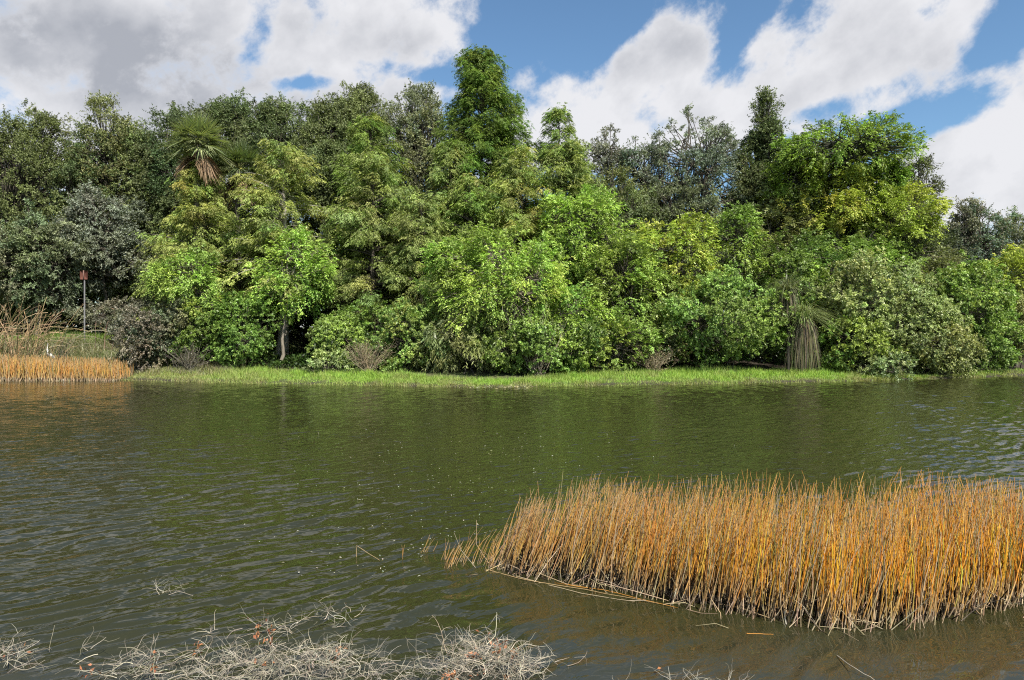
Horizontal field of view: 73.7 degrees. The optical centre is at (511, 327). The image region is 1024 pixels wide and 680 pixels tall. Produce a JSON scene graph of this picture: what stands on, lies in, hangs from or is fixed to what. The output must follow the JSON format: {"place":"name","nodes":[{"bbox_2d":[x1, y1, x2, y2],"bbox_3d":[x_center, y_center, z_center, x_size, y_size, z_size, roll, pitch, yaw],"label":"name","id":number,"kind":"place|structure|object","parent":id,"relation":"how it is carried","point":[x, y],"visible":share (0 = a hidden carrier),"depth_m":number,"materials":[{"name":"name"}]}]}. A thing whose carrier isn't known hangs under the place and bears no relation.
{"place":"outdoors","nodes":[
{"label":"outdoors","id":0,"kind":"place"},
{"bbox_2d":[0,297,67,363],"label":"tall grass","id":1,"kind":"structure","parent":0,"point":[3,351],"depth_m":35.38,"materials":[{"name":"plant"}]},
{"bbox_2d":[95,308,123,347],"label":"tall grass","id":2,"kind":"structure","parent":0,"point":[105,333],"depth_m":40.37,"materials":[{"name":"plant"}]},
{"bbox_2d":[0,376,1023,679],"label":"water","id":3,"kind":"structure","parent":0,"point":[116,498],"depth_m":10.01,"materials":[{"name":"green liquid"}]},
{"bbox_2d":[0,624,52,672],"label":"dead brush","id":4,"kind":"object","parent":3,"relation":"on","point":[17,652],"visible":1,"depth_m":5.32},
{"bbox_2d":[143,573,192,595],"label":"dead twig","id":5,"kind":"object","parent":3,"relation":"on","point":[165,586],"visible":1,"depth_m":6.68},
{"bbox_2d":[64,620,486,679],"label":"dead brush","id":6,"kind":"object","parent":3,"relation":"on","point":[250,663],"visible":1,"depth_m":5.09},
{"bbox_2d":[192,592,365,639],"bbox_3d":[-1.969,2.491,5.882,1.425,0.251,0.610,0,0,-22],"label":"dead brush","id":7,"kind":"object","parent":3,"relation":"on","point":[327,611],"visible":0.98,"depth_m":5.89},
{"bbox_2d":[422,535,437,551],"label":"reed tuft","id":8,"kind":"object","parent":3,"relation":"on","point":[428,545],"visible":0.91,"depth_m":7.91,"materials":[{"name":"brown plant"}]},
{"bbox_2d":[441,538,449,559],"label":"reed tuft","id":9,"kind":"object","parent":3,"relation":"in","point":[445,551],"visible":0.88,"depth_m":7.66,"materials":[{"name":"beige plant"}]},
{"bbox_2d":[221,430,686,575],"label":"floating specks","id":10,"kind":"object","parent":3,"relation":"on","point":[411,515],"visible":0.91,"depth_m":9.51,"materials":[{"name":"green plant"}]},
{"bbox_2d":[455,528,481,561],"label":"reed tuft","id":11,"kind":"object","parent":3,"relation":"in","point":[467,547],"visible":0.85,"depth_m":7.62,"materials":[{"name":"beige plant"}]},
{"bbox_2d":[407,616,586,679],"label":"dead brush","id":12,"kind":"object","parent":3,"relation":"on","point":[484,654],"visible":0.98,"depth_m":5.14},
{"bbox_2d":[459,383,536,388],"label":"floating litter","id":13,"kind":"object","parent":3,"relation":"on","point":[499,386],"visible":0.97,"depth_m":29.52,"materials":[{"name":"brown plant"}]},
{"bbox_2d":[486,569,658,603],"bbox_3d":[0.536,2.594,6.847,1.888,0.012,0.074,0,0,29],"label":"fallen reed","id":14,"kind":"object","parent":3,"relation":"on","point":[567,586],"visible":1,"depth_m":6.83,"materials":[{"name":"beige plant"}]},
{"bbox_2d":[512,574,634,601],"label":"fallen reed","id":15,"kind":"object","parent":3,"relation":"on","point":[570,590],"visible":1,"depth_m":6.73,"materials":[{"name":"beige plant"}]},
{"bbox_2d":[555,582,676,607],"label":"fallen reed","id":16,"kind":"object","parent":3,"relation":"on","point":[611,591],"visible":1,"depth_m":6.71,"materials":[{"name":"beige plant"}]},
{"bbox_2d":[612,658,752,679],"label":"dead brush","id":17,"kind":"object","parent":3,"relation":"on","point":[692,674],"visible":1,"depth_m":4.99,"materials":[{"name":"grey plant"}]},
{"bbox_2d":[444,466,1023,640],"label":"reed bed","id":18,"kind":"object","parent":3,"relation":"in","point":[943,563],"visible":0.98,"depth_m":6.58,"materials":[{"name":"orange plant"}]},
{"bbox_2d":[837,655,873,679],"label":"fallen reed","id":19,"kind":"object","parent":3,"relation":"on","point":[853,667],"visible":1,"depth_m":5.13,"materials":[{"name":"beige plant"}]},
{"bbox_2d":[0,327,1023,387],"bbox_3d":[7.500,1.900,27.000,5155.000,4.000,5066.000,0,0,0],"label":"ground","id":20,"kind":"structure","parent":0,"point":[753,362],"depth_m":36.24,"materials":[{"name":"green plant"}]},
{"bbox_2d":[1,302,90,366],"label":"tall grass","id":21,"kind":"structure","parent":20,"relation":"on","point":[37,348],"depth_m":35.70,"materials":[{"name":"beige plant"}]},
{"bbox_2d":[0,198,100,336],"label":"oak tree","id":22,"kind":"object","parent":20,"relation":"on","point":[33,260],"visible":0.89,"depth_m":42.84,"materials":[{"name":"green plant"}]},
{"bbox_2d":[0,98,114,335],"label":"oak tree","id":23,"kind":"object","parent":20,"relation":"on","point":[25,173],"visible":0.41,"depth_m":45.19,"materials":[{"name":"green plant"}]},
{"bbox_2d":[5,323,116,363],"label":"tall grass","id":24,"kind":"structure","parent":20,"relation":"on","point":[62,351],"depth_m":36.66,"materials":[{"name":"beige plant"}]},
{"bbox_2d":[0,352,132,380],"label":"reed bed","id":25,"kind":"object","parent":20,"relation":"on","point":[35,368],"visible":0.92,"depth_m":33.36,"materials":[{"name":"orange plant"}]},
{"bbox_2d":[80,270,87,339],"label":"sign post","id":26,"kind":"object","parent":20,"relation":"on","point":[83,275],"visible":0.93,"depth_m":41.43,"materials":[{"name":"grey metal"}]},
{"bbox_2d":[51,179,155,334],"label":"oak tree","id":27,"kind":"object","parent":20,"relation":"on","point":[96,233],"visible":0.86,"depth_m":44.29,"materials":[{"name":"green plant"}]},
{"bbox_2d":[62,295,150,333],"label":"shrub","id":28,"kind":"object","parent":20,"relation":"on","point":[104,308],"visible":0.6,"depth_m":43.13,"materials":[{"name":"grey plant"}]},
{"bbox_2d":[48,89,177,321],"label":"oak tree","id":29,"kind":"object","parent":20,"relation":"on","point":[112,147],"visible":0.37,"depth_m":46.37,"materials":[{"name":"green plant"}]},
{"bbox_2d":[106,304,172,371],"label":"shrub","id":30,"kind":"object","parent":20,"relation":"on","point":[134,354],"visible":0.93,"depth_m":36.39,"materials":[{"name":"grey plant"}]},
{"bbox_2d":[0,328,293,375],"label":"meadow grass","id":31,"kind":"structure","parent":20,"relation":"on","point":[90,339],"depth_m":39.90,"materials":[{"name":"green plant"}]},
{"bbox_2d":[125,293,207,366],"bbox_3d":[-18.923,0.242,37.559,3.994,4.296,3.408,0,0,0],"label":"shrub","id":32,"kind":"object","parent":20,"relation":"on","point":[171,314],"visible":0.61,"depth_m":37.05,"materials":[{"name":"green plant"}]},
{"bbox_2d":[109,86,253,328],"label":"oak tree","id":33,"kind":"object","parent":20,"relation":"on","point":[165,200],"visible":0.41,"depth_m":46.91,"materials":[{"name":"green plant"}]},
{"bbox_2d":[160,339,213,370],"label":"bare shrub","id":34,"kind":"object","parent":20,"relation":"on","point":[187,360],"visible":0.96,"depth_m":36.08,"materials":[{"name":"brown plant"}]},
{"bbox_2d":[137,243,242,361],"bbox_3d":[-17.713,-1.304,38.065,6.174,6.830,4.229,0,0,0],"label":"leafy tree","id":35,"kind":"object","parent":20,"relation":"on","point":[163,276],"visible":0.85,"depth_m":37.31,"materials":[{"name":"green plant"}]},
{"bbox_2d":[156,107,235,324],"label":"fan palm","id":36,"kind":"object","parent":20,"relation":"on","point":[199,126],"visible":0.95,"depth_m":40.80,"materials":[{"name":"green plant"}]},
{"bbox_2d":[128,159,277,339],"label":"cypress tree","id":37,"kind":"object","parent":20,"relation":"on","point":[184,220],"visible":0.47,"depth_m":40.85,"materials":[{"name":"green plant"}]},
{"bbox_2d":[168,294,247,363],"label":"shrub","id":38,"kind":"object","parent":20,"relation":"on","point":[187,338],"visible":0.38,"depth_m":36.75,"materials":[{"name":"green plant"}]},
{"bbox_2d":[118,220,312,340],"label":"oak tree","id":39,"kind":"object","parent":20,"relation":"on","point":[236,255],"visible":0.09,"depth_m":44.23,"materials":[{"name":"green plant"}]},
{"bbox_2d":[201,134,270,291],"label":"fan palm","id":40,"kind":"object","parent":20,"relation":"on","point":[240,156],"visible":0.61,"depth_m":43.28,"materials":[{"name":"green plant"}]},
{"bbox_2d":[198,289,283,371],"bbox_3d":[-14.591,0.344,37.063,4.571,4.977,3.652,0,0,42],"label":"shrub","id":41,"kind":"object","parent":20,"relation":"on","point":[251,311],"visible":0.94,"depth_m":36.42,"materials":[{"name":"green plant"}]},
{"bbox_2d":[219,91,319,338],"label":"oak tree","id":42,"kind":"object","parent":20,"relation":"on","point":[271,121],"visible":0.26,"depth_m":46.51,"materials":[{"name":"green plant"}]},
{"bbox_2d":[193,138,353,355],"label":"cypress tree","id":43,"kind":"object","parent":20,"relation":"on","point":[265,224],"visible":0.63,"depth_m":40.07,"materials":[{"name":"green plant"}]},
{"bbox_2d":[242,221,338,364],"bbox_3d":[-12.145,-1.824,38.397,5.501,8.102,4.439,0,0,0],"label":"leafy tree","id":44,"kind":"object","parent":20,"relation":"on","point":[315,264],"visible":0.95,"depth_m":37.69,"materials":[{"name":"green plant"}]},
{"bbox_2d":[301,345,356,372],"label":"shrub","id":45,"kind":"object","parent":20,"relation":"on","point":[338,362],"visible":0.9,"depth_m":34.66,"materials":[{"name":"green plant"}]},
{"bbox_2d":[304,306,376,367],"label":"shrub","id":46,"kind":"object","parent":20,"relation":"on","point":[327,328],"visible":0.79,"depth_m":36.02,"materials":[{"name":"green plant"}]},
{"bbox_2d":[284,79,400,349],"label":"oak tree","id":47,"kind":"object","parent":20,"relation":"on","point":[329,126],"visible":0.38,"depth_m":46.60,"materials":[{"name":"green plant"}]},
{"bbox_2d":[288,147,433,355],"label":"cypress tree","id":48,"kind":"object","parent":20,"relation":"on","point":[371,223],"visible":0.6,"depth_m":40.24,"materials":[{"name":"green plant"}]},
{"bbox_2d":[320,112,417,329],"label":"cypress tree","id":49,"kind":"object","parent":20,"relation":"on","point":[361,143],"visible":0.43,"depth_m":43.97,"materials":[{"name":"green plant"}]},
{"bbox_2d":[343,338,395,370],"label":"bare shrub","id":50,"kind":"object","parent":20,"relation":"on","point":[370,360],"visible":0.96,"depth_m":34.29,"materials":[{"name":"brown plant"}]},
{"bbox_2d":[328,294,414,362],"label":"shrub","id":51,"kind":"object","parent":20,"relation":"on","point":[364,322],"visible":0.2,"depth_m":37.56,"materials":[{"name":"green plant"}]},
{"bbox_2d":[302,176,456,315],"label":"oak tree","id":52,"kind":"object","parent":20,"relation":"on","point":[329,310],"visible":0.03,"depth_m":44.06,"materials":[{"name":"green plant"}]},
{"bbox_2d":[360,296,446,371],"bbox_3d":[-5.486,0.621,35.848,5.003,4.525,3.918,0,0,0],"label":"shrub","id":53,"kind":"object","parent":20,"relation":"on","point":[397,320],"visible":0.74,"depth_m":34.92,"materials":[{"name":"green plant"}]},
{"bbox_2d":[369,196,465,366],"bbox_3d":[-5.230,-2.355,39.913,7.501,10.817,6.821,0,0,-31],"label":"cypress tree","id":54,"kind":"object","parent":20,"relation":"on","point":[420,206],"visible":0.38,"depth_m":38.97,"materials":[{"name":"green plant"}]},
{"bbox_2d":[375,78,477,296],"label":"oak tree","id":55,"kind":"object","parent":20,"relation":"on","point":[407,123],"visible":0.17,"depth_m":46.53,"materials":[{"name":"green plant"}]},
{"bbox_2d":[382,141,500,343],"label":"cypress tree","id":56,"kind":"object","parent":20,"relation":"on","point":[437,175],"visible":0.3,"depth_m":41.46,"materials":[{"name":"green plant"}]},
{"bbox_2d":[411,328,475,373],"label":"shrub","id":57,"kind":"object","parent":20,"relation":"on","point":[454,365],"visible":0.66,"depth_m":34.13,"materials":[{"name":"green plant"}]},
{"bbox_2d":[423,307,520,373],"bbox_3d":[-1.988,0.789,33.906,4.863,3.948,3.685,0,0,-17],"label":"shrub","id":58,"kind":"object","parent":20,"relation":"on","point":[469,344],"visible":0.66,"depth_m":33.36,"materials":[{"name":"green plant"}]},
{"bbox_2d":[425,173,520,356],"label":"cypress tree","id":59,"kind":"object","parent":20,"relation":"on","point":[461,195],"visible":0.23,"depth_m":40.07,"materials":[{"name":"green plant"}]},
{"bbox_2d":[419,44,541,272],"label":"cypress tree","id":60,"kind":"object","parent":20,"relation":"on","point":[482,75],"visible":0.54,"depth_m":43.11,"materials":[{"name":"green plant"}]},
{"bbox_2d":[0,237,987,345],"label":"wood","id":61,"kind":"object","parent":20,"relation":"on","point":[309,321],"visible":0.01,"depth_m":51.55,"materials":[{"name":"grey plant"}]},
{"bbox_2d":[411,218,616,371],"bbox_3d":[-0.132,-1.334,35.084,8.762,8.382,7.495,0,0,-29],"label":"leafy tree","id":62,"kind":"object","parent":20,"relation":"on","point":[476,285],"visible":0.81,"depth_m":33.91,"materials":[{"name":"green plant"}]},
{"bbox_2d":[479,91,549,350],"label":"cypress tree","id":63,"kind":"object","parent":20,"relation":"on","point":[518,107],"visible":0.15,"depth_m":44.16,"materials":[{"name":"green plant"}]},
{"bbox_2d":[475,139,582,356],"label":"cypress tree","id":64,"kind":"object","parent":20,"relation":"on","point":[508,208],"visible":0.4,"depth_m":41.05,"materials":[{"name":"green plant"}]},
{"bbox_2d":[471,311,612,376],"bbox_3d":[1.547,0.976,33.786,7.087,3.674,4.798,0,0,0],"label":"shrub","id":65,"kind":"object","parent":20,"relation":"on","point":[537,332],"visible":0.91,"depth_m":32.89,"materials":[{"name":"green plant"}]},
{"bbox_2d":[506,301,578,376],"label":"bare shrub","id":66,"kind":"object","parent":20,"relation":"on","point":[540,367],"visible":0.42,"depth_m":32.80,"materials":[{"name":"brown plant"}]},
{"bbox_2d":[497,102,621,314],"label":"cypress tree","id":67,"kind":"object","parent":20,"relation":"on","point":[555,116],"visible":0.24,"depth_m":42.82,"materials":[{"name":"green plant"}]},
{"bbox_2d":[516,137,630,322],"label":"cypress tree","id":68,"kind":"object","parent":20,"relation":"on","point":[571,144],"visible":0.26,"depth_m":41.73,"materials":[{"name":"green plant"}]},
{"bbox_2d":[533,182,647,358],"bbox_3d":[4.458,-3.318,40.324,6.445,10.685,5.853,0,0,-27],"label":"leafy tree","id":69,"kind":"object","parent":20,"relation":"on","point":[570,243],"visible":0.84,"depth_m":39.10,"materials":[{"name":"green plant"}]},
{"bbox_2d":[572,123,634,271],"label":"oak tree","id":70,"kind":"object","parent":20,"relation":"on","point":[600,149],"visible":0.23,"depth_m":47.50,"materials":[{"name":"green plant"}]},
{"bbox_2d":[554,161,683,350],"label":"oak tree","id":71,"kind":"object","parent":20,"relation":"on","point":[629,186],"visible":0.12,"depth_m":44.26,"materials":[{"name":"green plant"}]},
{"bbox_2d":[578,305,664,371],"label":"shrub","id":72,"kind":"object","parent":20,"relation":"on","point":[618,324],"visible":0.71,"depth_m":34.83,"materials":[{"name":"green plant"}]},
{"bbox_2d":[576,227,681,364],"bbox_3d":[6.572,-1.688,38.612,6.368,8.063,5.344,0,0,0],"label":"leafy tree","id":73,"kind":"object","parent":20,"relation":"on","point":[645,264],"visible":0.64,"depth_m":37.52,"materials":[{"name":"green plant"}]},
{"bbox_2d":[258,324,1022,370],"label":"undergrowth","id":74,"kind":"object","parent":20,"relation":"on","point":[289,360],"visible":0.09,"depth_m":37.09,"materials":[{"name":"green plant"}]},
{"bbox_2d":[625,344,681,370],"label":"bare shrub","id":75,"kind":"object","parent":20,"relation":"on","point":[654,365],"visible":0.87,"depth_m":35.08,"materials":[{"name":"brown plant"}]},
{"bbox_2d":[619,318,692,368],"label":"shrub","id":76,"kind":"object","parent":20,"relation":"on","point":[680,351],"visible":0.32,"depth_m":36.06,"materials":[{"name":"green plant"}]},
{"bbox_2d":[594,171,739,321],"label":"oak tree","id":77,"kind":"object","parent":20,"relation":"on","point":[687,197],"visible":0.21,"depth_m":44.20,"materials":[{"name":"green plant"}]},
{"bbox_2d":[621,208,726,359],"bbox_3d":[9.432,-2.404,39.726,6.398,9.022,4.840,0,0,25],"label":"leafy tree","id":78,"kind":"object","parent":20,"relation":"on","point":[686,248],"visible":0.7,"depth_m":38.88,"materials":[{"name":"green plant"}]},
{"bbox_2d":[608,103,751,282],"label":"oak tree","id":79,"kind":"object","parent":20,"relation":"on","point":[708,158],"visible":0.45,"depth_m":46.72,"materials":[{"name":"green plant"}]},
{"bbox_2d":[657,298,720,365],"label":"shrub","id":80,"kind":"object","parent":20,"relation":"on","point":[688,328],"visible":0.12,"depth_m":37.59,"materials":[{"name":"green plant"}]},
{"bbox_2d":[652,260,806,368],"bbox_3d":[11.460,-0.625,36.553,8.014,5.887,7.590,0,0,0],"label":"shrub","id":81,"kind":"object","parent":20,"relation":"on","point":[736,324],"visible":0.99,"depth_m":35.12,"materials":[{"name":"green plant"}]},
{"bbox_2d":[699,200,773,359],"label":"leafy tree","id":82,"kind":"object","parent":20,"relation":"on","point":[740,216],"visible":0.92,"depth_m":40.49,"materials":[{"name":"green plant"}]},
{"bbox_2d":[721,85,795,353],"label":"cypress tree","id":83,"kind":"object","parent":20,"relation":"on","point":[759,140],"visible":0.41,"depth_m":46.84,"materials":[{"name":"green plant"}]},
{"bbox_2d":[727,178,831,356],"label":"leafy tree","id":84,"kind":"object","parent":20,"relation":"on","point":[788,239],"visible":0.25,"depth_m":43.42,"materials":[{"name":"green plant"}]},
{"bbox_2d":[746,271,834,371],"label":"palm","id":85,"kind":"object","parent":20,"relation":"on","point":[789,286],"visible":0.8,"depth_m":35.49,"materials":[{"name":"green plant"}]},
{"bbox_2d":[745,224,853,361],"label":"leafy tree","id":86,"kind":"object","parent":20,"relation":"on","point":[801,241],"visible":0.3,"depth_m":40.12,"materials":[{"name":"green plant"}]},
{"bbox_2d":[758,246,841,363],"bbox_3d":[16.545,-1.235,39.238,4.486,6.790,4.190,0,0,-35],"label":"tree","id":87,"kind":"object","parent":20,"relation":"on","point":[799,258],"visible":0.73,"depth_m":38.43,"materials":[{"name":"green plant"}]},
{"bbox_2d":[769,296,849,371],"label":"palm","id":88,"kind":"object","parent":20,"relation":"on","point":[805,332],"visible":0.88,"depth_m":35.34,"materials":[{"name":"green plant"}]},
{"bbox_2d":[752,154,904,257],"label":"leafy tree","id":89,"kind":"object","parent":20,"relation":"on","point":[847,201],"visible":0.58,"depth_m":42.53,"materials":[{"name":"green plant"}]},
{"bbox_2d":[776,175,916,272],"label":"oak tree","id":90,"kind":"object","parent":20,"relation":"on","point":[846,228],"visible":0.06,"depth_m":44.01,"materials":[{"name":"green plant"}]},
{"bbox_2d":[759,109,934,348],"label":"leafy tree","id":91,"kind":"object","parent":20,"relation":"on","point":[796,152],"visible":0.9,"depth_m":42.39,"materials":[{"name":"green plant"}]},
{"bbox_2d":[813,315,902,373],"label":"shrub","id":92,"kind":"object","parent":20,"relation":"on","point":[863,327],"visible":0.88,"depth_m":35.05,"materials":[{"name":"green plant"}]},
{"bbox_2d":[810,217,928,298],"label":"leafy tree","id":93,"kind":"object","parent":20,"relation":"on","point":[854,246],"visible":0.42,"depth_m":41.28,"materials":[{"name":"green plant"}]},
{"bbox_2d":[836,341,918,380],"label":"shrub","id":94,"kind":"object","parent":20,"relation":"on","point":[881,364],"visible":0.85,"depth_m":34.30,"materials":[{"name":"green plant"}]},
{"bbox_2d":[806,245,988,378],"bbox_3d":[20.663,-0.787,37.003,9.067,7.467,6.544,0,0,24],"label":"shrub","id":95,"kind":"object","parent":20,"relation":"on","point":[947,344],"visible":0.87,"depth_m":35.58,"materials":[{"name":"green plant"}]},
{"bbox_2d":[817,197,982,327],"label":"oak tree","id":96,"kind":"object","parent":20,"relation":"on","point":[935,248],"visible":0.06,"depth_m":43.45,"materials":[{"name":"green plant"}]},
{"bbox_2d":[849,180,954,270],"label":"leafy tree","id":97,"kind":"object","parent":20,"relation":"on","point":[930,210],"visible":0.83,"depth_m":41.73,"materials":[{"name":"green plant"}]},
{"bbox_2d":[885,153,948,266],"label":"oak tree","id":98,"kind":"object","parent":20,"relation":"on","point":[927,164],"visible":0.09,"depth_m":46.73,"materials":[{"name":"green plant"}]},
{"bbox_2d":[898,245,1018,327],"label":"leafy tree","id":99,"kind":"object","parent":20,"relation":"on","point":[935,264],"visible":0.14,"depth_m":40.98,"materials":[{"name":"green plant"}]},
{"bbox_2d":[914,249,1023,371],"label":"shrub","id":100,"kind":"object","parent":20,"relation":"on","point":[993,331],"visible":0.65,"depth_m":37.00,"materials":[{"name":"green plant"}]},
{"bbox_2d":[929,192,1023,320],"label":"oak tree","id":101,"kind":"object","parent":20,"relation":"on","point":[977,240],"visible":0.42,"depth_m":45.90,"materials":[{"name":"green plant"}]},
{"bbox_2d":[976,289,1023,368],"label":"shrub","id":102,"kind":"object","parent":20,"relation":"on","point":[1020,307],"visible":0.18,"depth_m":39.10,"materials":[{"name":"green plant"}]},
{"bbox_2d":[983,205,1023,341],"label":"oak tree","id":103,"kind":"object","parent":20,"relation":"on","point":[1018,218],"visible":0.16,"depth_m":47.65,"materials":[{"name":"green plant"}]},
{"bbox_2d":[985,241,1023,365],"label":"leafy tree","id":104,"kind":"object","parent":20,"relation":"on","point":[1014,255],"visible":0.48,"depth_m":40.79,"materials":[{"name":"green plant"}]},
{"bbox_2d":[0,0,1023,326],"label":"sky","id":105,"kind":"structure","parent":0,"point":[954,69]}
]}

